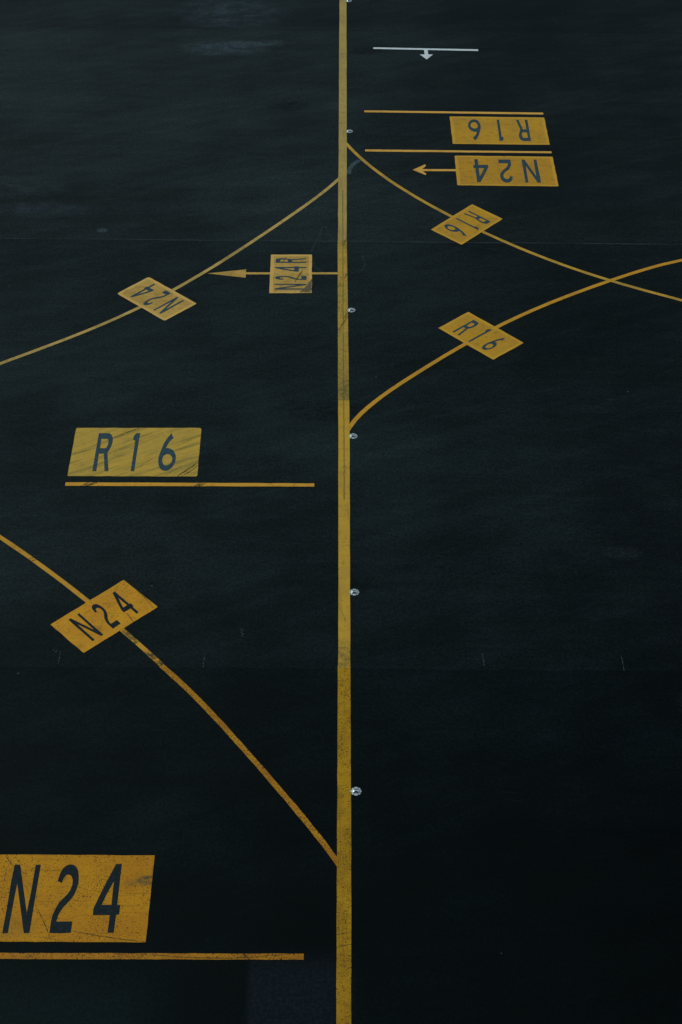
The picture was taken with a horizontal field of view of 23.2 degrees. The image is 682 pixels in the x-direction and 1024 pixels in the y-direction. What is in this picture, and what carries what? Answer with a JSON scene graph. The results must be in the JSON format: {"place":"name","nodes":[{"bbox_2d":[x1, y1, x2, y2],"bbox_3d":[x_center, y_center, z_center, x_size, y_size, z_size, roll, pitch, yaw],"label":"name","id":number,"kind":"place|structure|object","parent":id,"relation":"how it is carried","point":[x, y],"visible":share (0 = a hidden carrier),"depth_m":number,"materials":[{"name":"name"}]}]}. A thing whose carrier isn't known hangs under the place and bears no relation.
{"place":"outdoors","nodes":[
{"label":"outdoors","id":0,"kind":"place"},
{"bbox_2d":[0,0,681,1023],"bbox_3d":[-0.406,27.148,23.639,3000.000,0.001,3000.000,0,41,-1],"label":"ground","id":1,"kind":"structure","parent":0,"point":[516,656],"depth_m":54.81,"materials":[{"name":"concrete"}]},
{"bbox_2d":[0,854,154,941],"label":"painted number panel","id":2,"kind":"object","parent":1,"relation":"on","point":[74,898],"visible":1,"depth_m":43.17,"materials":[{"name":"yellow paint"}]},
{"bbox_2d":[51,580,156,652],"bbox_3d":[-7.283,3.179,51.030,2.889,0.008,1.696,-32,51,-32],"label":"painted number panel","id":3,"kind":"object","parent":1,"relation":"on","point":[101,617],"visible":1,"depth_m":51.01,"materials":[{"name":"yellow paint"}]},
{"bbox_2d":[68,428,200,475],"bbox_3d":[-7.055,-2.086,57.081,4.408,0.008,2.694,0,41,-1],"label":"painted number panel","id":4,"kind":"object","parent":1,"relation":"on","point":[135,451],"visible":1,"depth_m":57.05,"materials":[{"name":"yellow paint"}]},
{"bbox_2d":[0,953,303,959],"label":"painted bar","id":5,"kind":"object","parent":1,"relation":"on","point":[221,956],"visible":1,"depth_m":41.86,"materials":[{"name":"yellow paint"}]},
{"bbox_2d":[118,277,195,319],"bbox_3d":[-7.130,-8.258,64.172,2.750,0.004,1.664,31,50,30],"label":"painted number panel","id":6,"kind":"object","parent":1,"relation":"on","point":[156,298],"visible":1,"depth_m":64.16,"materials":[{"name":"yellow paint"}]},
{"bbox_2d":[0,535,336,865],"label":"painted guide line","id":7,"kind":"object","parent":1,"relation":"on","point":[250,756],"visible":1,"depth_m":48.08,"materials":[{"name":"yellow paint"}]},
{"bbox_2d":[0,178,337,364],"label":"painted guide line","id":8,"kind":"object","parent":1,"relation":"on","point":[197,275],"visible":1,"depth_m":65.38,"materials":[{"name":"yellow paint"}]},
{"bbox_2d":[65,482,313,486],"bbox_3d":[-5.081,-0.916,55.775,8.367,0.008,0.263,0,41,-1],"label":"painted bar","id":9,"kind":"object","parent":1,"relation":"on","point":[182,484],"visible":1,"depth_m":55.79,"materials":[{"name":"yellow paint"}]},
{"bbox_2d":[208,269,337,277],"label":"painted arrow","id":10,"kind":"object","parent":1,"relation":"on","point":[239,273],"visible":1,"depth_m":65.61,"materials":[{"name":"yellow paint"}]},
{"bbox_2d":[269,254,311,292],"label":"painted number panel","id":11,"kind":"object","parent":1,"relation":"on","point":[291,273],"visible":1,"depth_m":65.56,"materials":[{"name":"yellow paint"}]},
{"bbox_2d":[336,0,350,1023],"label":"painted centre line","id":12,"kind":"object","parent":1,"relation":"on","point":[343,971],"visible":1,"depth_m":51.89,"materials":[{"name":"yellow paint"}]},
{"bbox_2d":[349,433,357,438],"bbox_3d":[0.424,-2.661,57.849,0.306,0.052,0.306,0,41,-1],"label":"inset ground light","id":13,"kind":"object","parent":1,"relation":"on","point":[353,435],"visible":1,"depth_m":57.82,"materials":[{"name":"metal"}]},
{"bbox_2d":[347,159,360,173],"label":"faded line","id":14,"kind":"object","parent":1,"relation":"on","point":[351,166],"visible":1,"depth_m":72.06,"materials":[{"name":"grey paint"}]},
{"bbox_2d":[349,589,358,595],"bbox_3d":[0.418,2.497,51.925,0.306,0.052,0.306,0,41,-1],"label":"inset ground light","id":15,"kind":"object","parent":1,"relation":"on","point":[354,592],"visible":1,"depth_m":51.90,"materials":[{"name":"metal"}]},
{"bbox_2d":[351,787,361,795],"bbox_3d":[0.417,7.720,45.927,0.306,0.052,0.306,0,41,-1],"label":"inset ground light","id":16,"kind":"object","parent":1,"relation":"on","point":[356,791],"visible":1,"depth_m":45.89,"materials":[{"name":"metal"}]},
{"bbox_2d":[373,47,477,58],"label":"painted white marker","id":17,"kind":"object","parent":1,"relation":"on","point":[426,55],"visible":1,"depth_m":80.75,"materials":[{"name":"paint"}]},
{"bbox_2d":[413,165,455,174],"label":"painted arrow","id":18,"kind":"object","parent":1,"relation":"on","point":[420,169],"visible":1,"depth_m":71.92,"materials":[{"name":"yellow paint"}]},
{"bbox_2d":[364,110,542,114],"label":"painted bar","id":19,"kind":"object","parent":1,"relation":"on","point":[453,112],"visible":1,"depth_m":75.90,"materials":[{"name":"yellow paint"}]},
{"bbox_2d":[365,149,550,152],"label":"painted bar","id":20,"kind":"object","parent":1,"relation":"on","point":[375,150],"visible":1,"depth_m":73.17,"materials":[{"name":"yellow paint"}]},
{"bbox_2d":[431,204,501,244],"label":"painted number panel","id":21,"kind":"object","parent":1,"relation":"on","point":[463,226],"visible":1,"depth_m":68.55,"materials":[{"name":"yellow paint"}]},
{"bbox_2d":[439,312,522,358],"bbox_3d":[5.270,-6.661,62.550,1.661,0.004,2.846,-32,51,-32],"label":"painted number panel","id":22,"kind":"object","parent":1,"relation":"on","point":[481,335],"visible":1,"depth_m":62.53,"materials":[{"name":"yellow paint"}]},
{"bbox_2d":[450,116,549,144],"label":"painted number panel","id":23,"kind":"object","parent":1,"relation":"on","point":[504,130],"visible":1,"depth_m":74.62,"materials":[{"name":"yellow paint"}]},
{"bbox_2d":[455,156,557,185],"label":"painted number panel","id":24,"kind":"object","parent":1,"relation":"on","point":[507,170],"visible":1,"depth_m":71.90,"materials":[{"name":"yellow paint"}]},
{"bbox_2d":[347,143,681,300],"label":"painted guide line","id":25,"kind":"object","parent":1,"relation":"on","point":[449,215],"visible":1,"depth_m":67.42,"materials":[{"name":"yellow paint"}]},
{"bbox_2d":[349,259,681,429],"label":"painted guide line","id":26,"kind":"object","parent":1,"relation":"on","point":[368,406],"visible":1,"depth_m":63.21,"materials":[{"name":"yellow paint"}]}
]}

